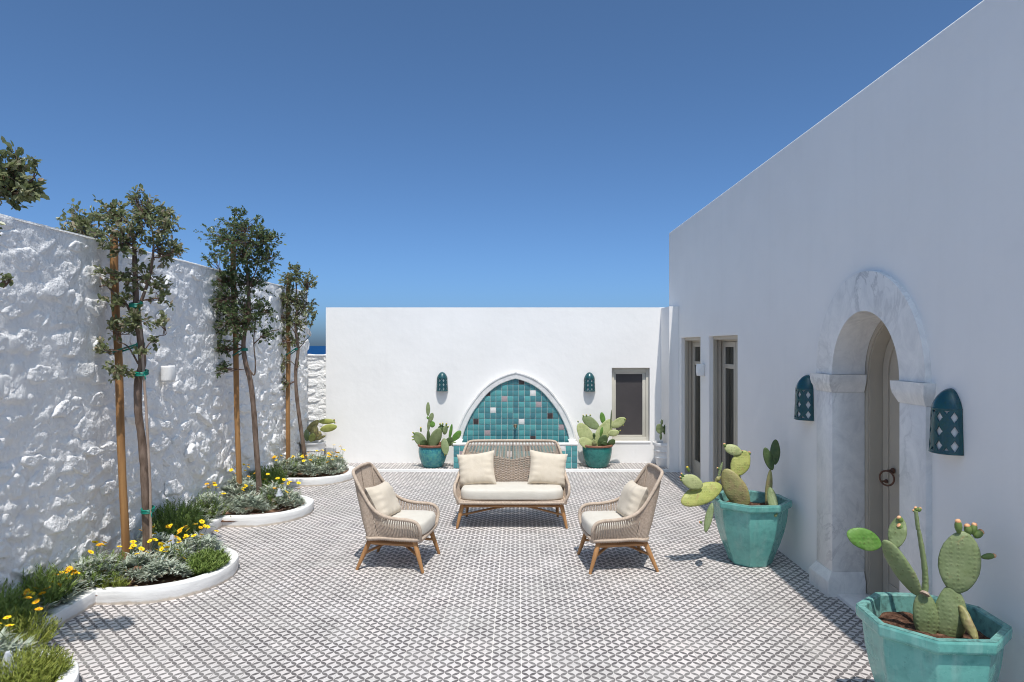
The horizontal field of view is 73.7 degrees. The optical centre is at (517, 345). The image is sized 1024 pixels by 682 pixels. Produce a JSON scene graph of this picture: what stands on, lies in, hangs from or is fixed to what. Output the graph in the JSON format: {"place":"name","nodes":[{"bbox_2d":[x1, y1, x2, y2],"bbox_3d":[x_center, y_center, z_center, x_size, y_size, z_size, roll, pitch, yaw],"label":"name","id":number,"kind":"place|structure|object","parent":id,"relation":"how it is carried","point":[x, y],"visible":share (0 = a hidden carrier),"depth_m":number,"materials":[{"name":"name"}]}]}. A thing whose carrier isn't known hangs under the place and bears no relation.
{"place":"outdoors","nodes":[
{"label":"outdoors","id":0,"kind":"place"},
{"bbox_2d":[14,468,347,681],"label":"soil","id":1,"kind":"structure","parent":0,"point":[167,578],"depth_m":6.27,"materials":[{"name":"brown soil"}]},
{"bbox_2d":[0,651,17,677],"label":"pale stone","id":2,"kind":"object","parent":1,"relation":"on","point":[7,654],"visible":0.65,"depth_m":4.10,"materials":[{"name":"white stone"}]},
{"bbox_2d":[0,615,42,666],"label":"gazania","id":3,"kind":"object","parent":1,"relation":"on","point":[5,645],"visible":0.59,"depth_m":4.35,"materials":[{"name":"green plant"}]},
{"bbox_2d":[0,577,44,633],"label":"rosemary bush","id":4,"kind":"object","parent":1,"relation":"on","point":[5,601],"visible":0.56,"depth_m":4.81,"materials":[{"name":"green plant"}]},
{"bbox_2d":[0,136,49,287],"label":"young tree","id":5,"kind":"object","parent":1,"relation":"on","point":[18,185],"visible":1,"depth_m":3.88,"materials":[{"name":"green plant"}]},
{"bbox_2d":[0,596,64,647],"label":"ground cover plant","id":6,"kind":"object","parent":1,"relation":"on","point":[40,623],"visible":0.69,"depth_m":4.66,"materials":[{"name":"green plant"}]},
{"bbox_2d":[9,586,59,618],"bbox_3d":[-3.627,1.922,5.048,0.342,0.249,0.486,0,0,0],"label":"gazania","id":7,"kind":"object","parent":1,"relation":"on","point":[46,606],"visible":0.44,"depth_m":5.11,"materials":[{"name":"green plant"}]},
{"bbox_2d":[0,641,74,681],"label":"ground cover plant","id":8,"kind":"object","parent":1,"relation":"on","point":[56,664],"visible":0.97,"depth_m":4.11,"materials":[{"name":"green plant"}]},
{"bbox_2d":[9,563,82,610],"bbox_3d":[-3.722,1.858,5.296,0.505,0.368,0.733,0,0,0],"label":"rosemary bush","id":9,"kind":"object","parent":1,"relation":"on","point":[56,592],"visible":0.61,"depth_m":5.28,"materials":[{"name":"green plant"}]},
{"bbox_2d":[48,566,92,606],"bbox_3d":[-3.618,1.910,5.410,0.348,0.268,0.449,0,0,0],"label":"gazania","id":10,"kind":"object","parent":1,"relation":"on","point":[69,597],"visible":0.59,"depth_m":5.48,"materials":[{"name":"green plant"}]},
{"bbox_2d":[70,540,129,590],"bbox_3d":[-3.606,1.854,5.853,0.557,0.378,0.614,0,0,0],"label":"gazania","id":11,"kind":"object","parent":1,"relation":"on","point":[88,568],"visible":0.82,"depth_m":5.79,"materials":[{"name":"green plant"}]},
{"bbox_2d":[95,573,130,587],"bbox_3d":[-3.396,1.978,5.738,0.275,0.147,0.237,0,0,0],"label":"ground cover plant","id":12,"kind":"object","parent":1,"relation":"on","point":[114,583],"visible":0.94,"depth_m":5.73,"materials":[{"name":"green plant"}]},
{"bbox_2d":[55,183,189,567],"bbox_3d":[-3.629,0.297,6.153,1.370,3.559,0.652,0,0,0],"label":"young tree","id":13,"kind":"object","parent":1,"relation":"on","point":[141,212],"visible":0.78,"depth_m":6.16,"materials":[{"name":"green plant"}]},
{"bbox_2d":[110,234,144,568],"bbox_3d":[-3.564,0.521,6.251,0.374,3.095,0.108,0,0,17],"label":"tree stake","id":14,"kind":"object","parent":1,"relation":"on","point":[121,460],"visible":0.76,"depth_m":6.25,"materials":[{"name":"orange wood"}]},
{"bbox_2d":[105,538,170,580],"bbox_3d":[-3.309,1.874,6.027,0.576,0.323,0.581,0,0,0],"label":"gazania","id":15,"kind":"object","parent":1,"relation":"on","point":[138,559],"visible":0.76,"depth_m":5.95,"materials":[{"name":"green plant"}]},
{"bbox_2d":[129,301,154,558],"bbox_3d":[-3.393,0.824,6.180,0.244,2.452,0.116,0,0,0],"label":"support cane","id":16,"kind":"object","parent":1,"relation":"on","point":[143,374],"visible":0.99,"depth_m":6.15,"materials":[{"name":"brown wood"}]},
{"bbox_2d":[130,524,180,554],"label":"gazania","id":17,"kind":"object","parent":1,"relation":"on","point":[162,537],"visible":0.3,"depth_m":6.58,"materials":[{"name":"green plant"}]},
{"bbox_2d":[135,546,192,583],"bbox_3d":[-3.064,1.886,5.924,0.492,0.289,0.390,0,0,0],"label":"gazania","id":18,"kind":"object","parent":1,"relation":"on","point":[157,566],"visible":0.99,"depth_m":5.89,"materials":[{"name":"green plant"}]},
{"bbox_2d":[168,534,175,543],"bbox_3d":[-3.247,1.818,6.418,0.073,0.091,0.076,0,0,0],"label":"pale stone","id":19,"kind":"object","parent":1,"relation":"on","point":[172,538],"visible":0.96,"depth_m":6.40,"materials":[{"name":"white stone"}]},
{"bbox_2d":[146,534,199,574],"bbox_3d":[-3.119,1.884,6.198,0.481,0.322,0.461,0,0,0],"label":"gazania","id":20,"kind":"object","parent":1,"relation":"on","point":[180,553],"visible":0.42,"depth_m":6.19,"materials":[{"name":"green plant"}]},
{"bbox_2d":[152,497,206,540],"bbox_3d":[-3.627,1.806,7.187,0.673,0.466,0.852,0,0,0],"label":"rosemary bush","id":21,"kind":"object","parent":1,"relation":"on","point":[174,517],"visible":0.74,"depth_m":7.09,"materials":[{"name":"green plant"}]},
{"bbox_2d":[173,519,231,560],"bbox_3d":[-3.046,1.857,6.533,0.593,0.364,0.578,0,0,0],"label":"gazania","id":22,"kind":"object","parent":1,"relation":"on","point":[203,541],"visible":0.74,"depth_m":6.53,"materials":[{"name":"green plant"}]},
{"bbox_2d":[183,546,231,575],"bbox_3d":[-2.836,1.940,6.220,0.446,0.217,0.518,0,0,0],"label":"plant","id":23,"kind":"object","parent":1,"relation":"on","point":[207,560],"visible":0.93,"depth_m":6.12,"materials":[{"name":"green plant"}]},
{"bbox_2d":[201,515,216,529],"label":"gazania","id":24,"kind":"object","parent":1,"relation":"on","point":[208,521],"visible":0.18,"depth_m":7.70,"materials":[{"name":"plant"}]},
{"bbox_2d":[189,482,230,519],"bbox_3d":[-3.668,1.828,8.052,0.509,0.428,0.636,0,0,0],"label":"gazania","id":25,"kind":"object","parent":1,"relation":"on","point":[211,503],"visible":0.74,"depth_m":8.03,"materials":[{"name":"green plant"}]},
{"bbox_2d":[220,466,255,505],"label":"gazania","id":26,"kind":"object","parent":1,"relation":"on","point":[232,489],"visible":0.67,"depth_m":8.78,"materials":[{"name":"green plant"}]},
{"bbox_2d":[230,238,247,502],"bbox_3d":[-3.562,0.345,8.763,0.290,3.448,0.114,0,0,29],"label":"tree stake","id":27,"kind":"object","parent":1,"relation":"on","point":[235,354],"visible":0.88,"depth_m":8.77,"materials":[{"name":"orange wood"}]},
{"bbox_2d":[193,205,285,498],"bbox_3d":[-3.538,0.139,8.619,1.209,3.884,0.886,0,0,0],"label":"young tree","id":28,"kind":"object","parent":1,"relation":"on","point":[243,256],"visible":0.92,"depth_m":8.66,"materials":[{"name":"green plant"}]},
{"bbox_2d":[235,463,254,493],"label":"gazania","id":29,"kind":"object","parent":1,"relation":"on","point":[245,477],"visible":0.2,"depth_m":9.23,"materials":[{"name":"green plant"}]},
{"bbox_2d":[226,484,274,514],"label":"gazania","id":30,"kind":"object","parent":1,"relation":"on","point":[252,501],"visible":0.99,"depth_m":8.27,"materials":[{"name":"green plant"}]},
{"bbox_2d":[244,508,283,514],"bbox_3d":[-3.065,2.015,8.239,0.493,0.022,0.175,0,0,-27],"label":"drip hose","id":31,"kind":"object","parent":1,"relation":"on","point":[264,513],"visible":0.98,"depth_m":8.17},
{"bbox_2d":[247,465,287,490],"bbox_3d":[-3.609,1.862,9.752,0.600,0.362,0.809,0,0,0],"label":"rosemary bush","id":32,"kind":"object","parent":1,"relation":"on","point":[272,475],"visible":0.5,"depth_m":9.67,"materials":[{"name":"green plant"}]},
{"bbox_2d":[252,473,293,506],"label":"gazania","id":33,"kind":"object","parent":1,"relation":"on","point":[268,490],"visible":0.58,"depth_m":8.64,"materials":[{"name":"green plant"}]},
{"bbox_2d":[276,488,283,496],"bbox_3d":[-2.982,1.837,8.552,0.099,0.104,0.095,0,0,0],"label":"pale stone","id":34,"kind":"object","parent":1,"relation":"on","point":[279,492],"visible":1,"depth_m":8.53,"materials":[{"name":"white stone"}]},
{"bbox_2d":[272,455,298,477],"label":"gazania","id":35,"kind":"object","parent":1,"relation":"on","point":[288,466],"visible":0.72,"depth_m":10.54,"materials":[{"name":"green plant"}]},
{"bbox_2d":[272,479,306,508],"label":"gazania","id":36,"kind":"object","parent":1,"relation":"on","point":[295,498],"visible":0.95,"depth_m":8.55,"materials":[{"name":"green plant"}]},
{"bbox_2d":[286,274,297,464],"bbox_3d":[-3.652,0.415,11.048,0.277,3.197,0.093,0,0,25],"label":"tree stake","id":37,"kind":"object","parent":1,"relation":"on","point":[288,357],"visible":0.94,"depth_m":11.05,"materials":[{"name":"orange wood"}]},
{"bbox_2d":[277,262,318,459],"bbox_3d":[-3.645,0.306,11.017,0.946,3.317,0.515,0,0,0],"label":"young tree","id":38,"kind":"object","parent":1,"relation":"on","point":[289,300],"visible":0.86,"depth_m":10.98,"materials":[{"name":"green plant"}]},
{"bbox_2d":[293,452,308,463],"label":"gazania","id":39,"kind":"object","parent":1,"relation":"on","point":[298,458],"visible":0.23,"depth_m":11.20,"materials":[{"name":"green plant"}]},
{"bbox_2d":[291,455,322,475],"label":"gazania","id":40,"kind":"object","parent":1,"relation":"on","point":[304,466],"visible":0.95,"depth_m":10.60,"materials":[{"name":"green plant"}]},
{"bbox_2d":[307,449,329,470],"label":"gazania","id":41,"kind":"object","parent":1,"relation":"on","point":[314,458],"visible":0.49,"depth_m":11.01,"materials":[{"name":"green plant"}]},
{"bbox_2d":[315,451,345,474],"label":"gazania","id":42,"kind":"object","parent":1,"relation":"on","point":[326,467],"visible":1,"depth_m":10.71,"materials":[{"name":"green plant"}]},
{"bbox_2d":[328,446,347,467],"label":"gazania","id":43,"kind":"object","parent":1,"relation":"on","point":[339,460],"visible":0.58,"depth_m":11.16,"materials":[{"name":"green plant"}]},
{"bbox_2d":[307,346,325,353],"bbox_3d":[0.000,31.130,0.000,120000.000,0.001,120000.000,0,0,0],"label":"sea","id":44,"kind":"structure","parent":0,"point":[317,350],"depth_m":4294.61,"materials":[{"name":"blue liquid"}]},
{"bbox_2d":[34,472,874,681],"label":"courtyard floor","id":45,"kind":"structure","parent":0,"point":[513,594],"depth_m":5.47,"materials":[{"name":"tile"}]},
{"bbox_2d":[0,214,311,602],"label":"stone wall","id":46,"kind":"structure","parent":45,"relation":"on","point":[59,497],"depth_m":6.17,"materials":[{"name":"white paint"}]},
{"bbox_2d":[0,375,3,399],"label":"wall light","id":47,"kind":"object","parent":46,"relation":"attached to","point":[1,387],"visible":1,"depth_m":4.87,"materials":[{"name":"white paint"}]},
{"bbox_2d":[161,365,175,381],"bbox_3d":[-3.728,0.300,7.310,0.103,0.173,0.162,0,0,0],"label":"wall light","id":48,"kind":"object","parent":46,"relation":"attached to","point":[168,373],"visible":1,"depth_m":7.24,"materials":[{"name":"white paint"}]},
{"bbox_2d":[245,361,254,372],"bbox_3d":[-3.728,0.300,9.550,0.103,0.173,0.162,0,0,0],"label":"wall light","id":49,"kind":"object","parent":46,"relation":"attached to","point":[251,365],"visible":0.58,"depth_m":9.49,"materials":[{"name":"white paint"}]},
{"bbox_2d":[11,463,354,681],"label":"flowerbed kerb","id":50,"kind":"structure","parent":45,"relation":"on","point":[88,599],"depth_m":5.83,"materials":[{"name":"white paint"}]},
{"bbox_2d":[351,462,439,573],"bbox_3d":[-1.207,1.659,6.732,0.756,0.953,0.723,0,0,8],"label":"rope armchair","id":51,"kind":"object","parent":45,"relation":"on","point":[408,529],"visible":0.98,"depth_m":6.48,"materials":[{"name":"beige fabric"}]},
{"bbox_2d":[365,481,400,521],"bbox_3d":[-1.325,1.536,6.737,0.188,0.370,0.460,-30,-9,10],"label":"throw pillow","id":52,"kind":"object","parent":51,"relation":"on","point":[382,498],"visible":0.77,"depth_m":6.61,"materials":[{"name":"beige fabric"}]},
{"bbox_2d":[338,463,668,471],"bbox_3d":[-0.443,2.209,11.850,6.315,0.241,0.680,0,0,0],"label":"step","id":53,"kind":"object","parent":45,"relation":"on","point":[448,467],"visible":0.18,"depth_m":11.61,"materials":[{"name":"tile"}]},
{"bbox_2d":[300,440,326,457],"bbox_3d":[-3.559,1.884,11.930,0.464,0.410,0.432,0,0,0],"label":"white bucket pot","id":54,"kind":"object","parent":53,"relation":"on","point":[313,446],"visible":0.59,"depth_m":11.78,"materials":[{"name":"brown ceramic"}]},
{"bbox_2d":[304,419,336,441],"bbox_3d":[-3.424,1.474,11.885,0.576,0.395,0.177,0,0,0],"label":"prickly pear","id":55,"kind":"object","parent":54,"relation":"in","point":[314,431],"visible":1,"depth_m":11.89,"materials":[{"name":"green plant"}]},
{"bbox_2d":[418,442,446,467],"bbox_3d":[-1.465,1.892,11.800,0.524,0.394,0.524,0,0,0],"label":"glazed pot","id":56,"kind":"object","parent":53,"relation":"on","point":[432,456],"visible":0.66,"depth_m":11.60,"materials":[{"name":"teal ceramic"}]},
{"bbox_2d":[412,402,460,454],"bbox_3d":[-1.385,1.417,11.724,0.818,0.877,0.342,0,0,17],"label":"prickly pear","id":57,"kind":"object","parent":56,"relation":"in","point":[434,438],"visible":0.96,"depth_m":11.76,"materials":[{"name":"green plant"}]},
{"bbox_2d":[453,371,577,467],"bbox_3d":[-0.035,1.273,11.886,2.179,1.632,0.568,0,0,0],"label":"wall fountain","id":58,"kind":"object","parent":53,"relation":"on","point":[515,405],"depth_m":12.15,"materials":[{"name":"teal tile"}]},
{"bbox_2d":[582,442,612,467],"bbox_3d":[1.375,1.894,11.800,0.544,0.390,0.544,0,0,0],"label":"glazed pot","id":59,"kind":"object","parent":53,"relation":"on","point":[597,456],"visible":0.79,"depth_m":11.60,"materials":[{"name":"teal ceramic"}]},
{"bbox_2d":[577,410,625,447],"bbox_3d":[1.450,1.440,11.759,0.856,0.659,0.254,0,0,0],"label":"prickly pear","id":60,"kind":"object","parent":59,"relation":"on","point":[601,435],"visible":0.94,"depth_m":11.81,"materials":[{"name":"green plant"}]},
{"bbox_2d":[652,440,666,466],"bbox_3d":[2.545,1.881,11.860,0.400,0.415,0.400,0,0,0],"label":"white pot","id":61,"kind":"object","parent":53,"relation":"on","point":[660,449],"visible":0.61,"depth_m":11.73,"materials":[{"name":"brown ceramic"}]},
{"bbox_2d":[656,419,664,439],"bbox_3d":[2.518,1.444,11.813,0.257,0.408,0.063,0,0,-19],"label":"prickly pear","id":62,"kind":"object","parent":61,"relation":"in","point":[660,428],"visible":0.68,"depth_m":11.78,"materials":[{"name":"green plant"}]},
{"bbox_2d":[453,439,570,528],"bbox_3d":[-0.068,1.658,8.260,1.369,0.951,0.743,0,0,0],"label":"rope loveseat","id":63,"kind":"object","parent":45,"relation":"on","point":[503,491],"visible":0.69,"depth_m":8.09,"materials":[{"name":"beige fabric"}]},
{"bbox_2d":[457,450,495,487],"bbox_3d":[-0.503,1.504,8.313,0.470,0.415,0.179,-8,-21,6],"label":"throw pillow","id":64,"kind":"object","parent":63,"relation":"on","point":[478,468],"visible":0.98,"depth_m":8.24,"materials":[{"name":"beige fabric"}]},
{"bbox_2d":[527,450,567,487],"bbox_3d":[0.367,1.500,8.316,0.475,0.420,0.187,8,-21,-6],"label":"throw pillow","id":65,"kind":"object","parent":63,"relation":"on","point":[547,468],"visible":0.98,"depth_m":8.24,"materials":[{"name":"beige fabric"}]},
{"bbox_2d":[577,463,663,574],"bbox_3d":[1.010,1.659,6.694,0.756,0.953,0.723,0,0,-5],"label":"rope armchair","id":66,"kind":"object","parent":45,"relation":"on","point":[604,530],"visible":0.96,"depth_m":6.42,"materials":[{"name":"beige fabric"}]},
{"bbox_2d":[616,480,648,521],"bbox_3d":[1.125,1.531,6.700,0.199,0.380,0.460,24,-5,-7],"label":"throw pillow","id":67,"kind":"object","parent":66,"relation":"on","point":[633,498],"visible":0.74,"depth_m":6.55,"materials":[{"name":"beige fabric"}]},
{"bbox_2d":[711,490,791,567],"bbox_3d":[2.292,1.815,6.730,0.733,0.630,0.733,0,0,0],"label":"octagonal pot","id":68,"kind":"object","parent":45,"relation":"on","point":[752,533],"visible":0.9,"depth_m":6.50,"materials":[{"name":"green ceramic"}]},
{"bbox_2d":[680,439,779,531],"bbox_3d":[2.072,1.345,6.594,1.058,0.827,0.398,0,0,0],"label":"prickly pear","id":69,"kind":"object","parent":68,"relation":"in","point":[733,486],"visible":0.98,"depth_m":6.61,"materials":[{"name":"green plant"}]},
{"bbox_2d":[661,0,1023,681],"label":"house","id":70,"kind":"structure","parent":45,"relation":"on","point":[858,258],"depth_m":5.36,"materials":[{"name":"white paint"}]},
{"bbox_2d":[683,337,700,479],"bbox_3d":[2.835,1.026,10.750,0.230,2.308,1.196,0,0,0],"label":"glazed door","id":71,"kind":"structure","parent":70,"relation":"in","point":[692,345],"depth_m":11.24,"materials":[{"name":"beige paint"}]},
{"bbox_2d":[696,364,704,375],"bbox_3d":[2.661,0.355,9.970,0.103,0.173,0.162,0,0,0],"label":"wall light","id":72,"kind":"object","parent":70,"relation":"attached to","point":[700,369],"visible":1,"depth_m":9.89,"materials":[{"name":"white paint"}]},
{"bbox_2d":[713,335,737,490],"bbox_3d":[2.860,1.001,9.070,0.170,2.259,1.256,0,0,0],"label":"glazed door","id":73,"kind":"structure","parent":70,"relation":"in","point":[725,354],"depth_m":9.56,"materials":[{"name":"beige paint"}]},
{"bbox_2d":[794,375,813,420],"bbox_3d":[2.650,0.481,6.375,0.125,0.418,0.253,0,0,0],"label":"wall lantern","id":74,"kind":"object","parent":70,"relation":"attached to","point":[804,407],"depth_m":6.29,"materials":[{"name":"blue ceramic"}]},
{"bbox_2d":[864,320,899,594],"bbox_3d":[3.040,0.901,5.295,0.169,2.399,1.086,0,0,0],"label":"arched door","id":75,"kind":"structure","parent":70,"relation":"in","point":[881,364],"depth_m":5.75,"materials":[{"name":"beige paint"}]},
{"bbox_2d":[928,388,963,455],"bbox_3d":[2.652,0.468,4.272,0.122,0.404,0.248,0,0,0],"label":"wall lantern","id":76,"kind":"object","parent":70,"relation":"attached to","point":[946,427],"depth_m":4.20,"materials":[{"name":"blue ceramic"}]},
{"bbox_2d":[855,592,1012,681],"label":"octagonal pot","id":77,"kind":"object","parent":45,"relation":"on","point":[899,647],"visible":0.8,"depth_m":3.56,"materials":[{"name":"green ceramic"}]},
{"bbox_2d":[847,506,996,638],"bbox_3d":[2.225,1.265,3.772,0.744,0.712,0.221,0,0,23],"label":"prickly pear","id":78,"kind":"object","parent":77,"relation":"in","point":[959,568],"visible":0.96,"depth_m":3.72,"materials":[{"name":"plant"}]},
{"bbox_2d":[0,0,982,345],"label":"sky","id":79,"kind":"structure","parent":0,"point":[405,153],"materials":[{"name":"blue"}]},
{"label":"ground","id":80,"kind":"structure","parent":0,"visible":0},
{"bbox_2d":[307,354,325,457],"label":"stone wall","id":81,"kind":"structure","parent":80,"relation":"on","point":[316,382],"depth_m":12.30,"materials":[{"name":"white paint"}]},
{"bbox_2d":[326,307,664,462],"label":"courtyard wall","id":82,"kind":"structure","parent":80,"relation":"on","point":[385,366],"depth_m":12.17,"materials":[{"name":"white paint"}]},
{"bbox_2d":[436,372,447,390],"bbox_3d":[-1.346,0.641,12.116,0.212,0.341,0.105,0,0,0],"label":"wall lantern","id":83,"kind":"object","parent":82,"relation":"attached to","point":[442,382],"depth_m":12.09,"materials":[{"name":"blue ceramic"}]},
{"bbox_2d":[584,372,594,391],"bbox_3d":[1.278,0.646,12.116,0.212,0.341,0.105,0,0,0],"label":"wall lantern","id":84,"kind":"object","parent":82,"relation":"attached to","point":[589,382],"depth_m":12.09,"materials":[{"name":"blue ceramic"}]},
{"bbox_2d":[612,368,650,442],"bbox_3d":[2.016,1.069,12.232,0.702,1.345,0.147,0,0,0],"label":"window","id":85,"kind":"structure","parent":82,"relation":"in","point":[630,386],"depth_m":12.28,"materials":[{"name":"beige paint"}]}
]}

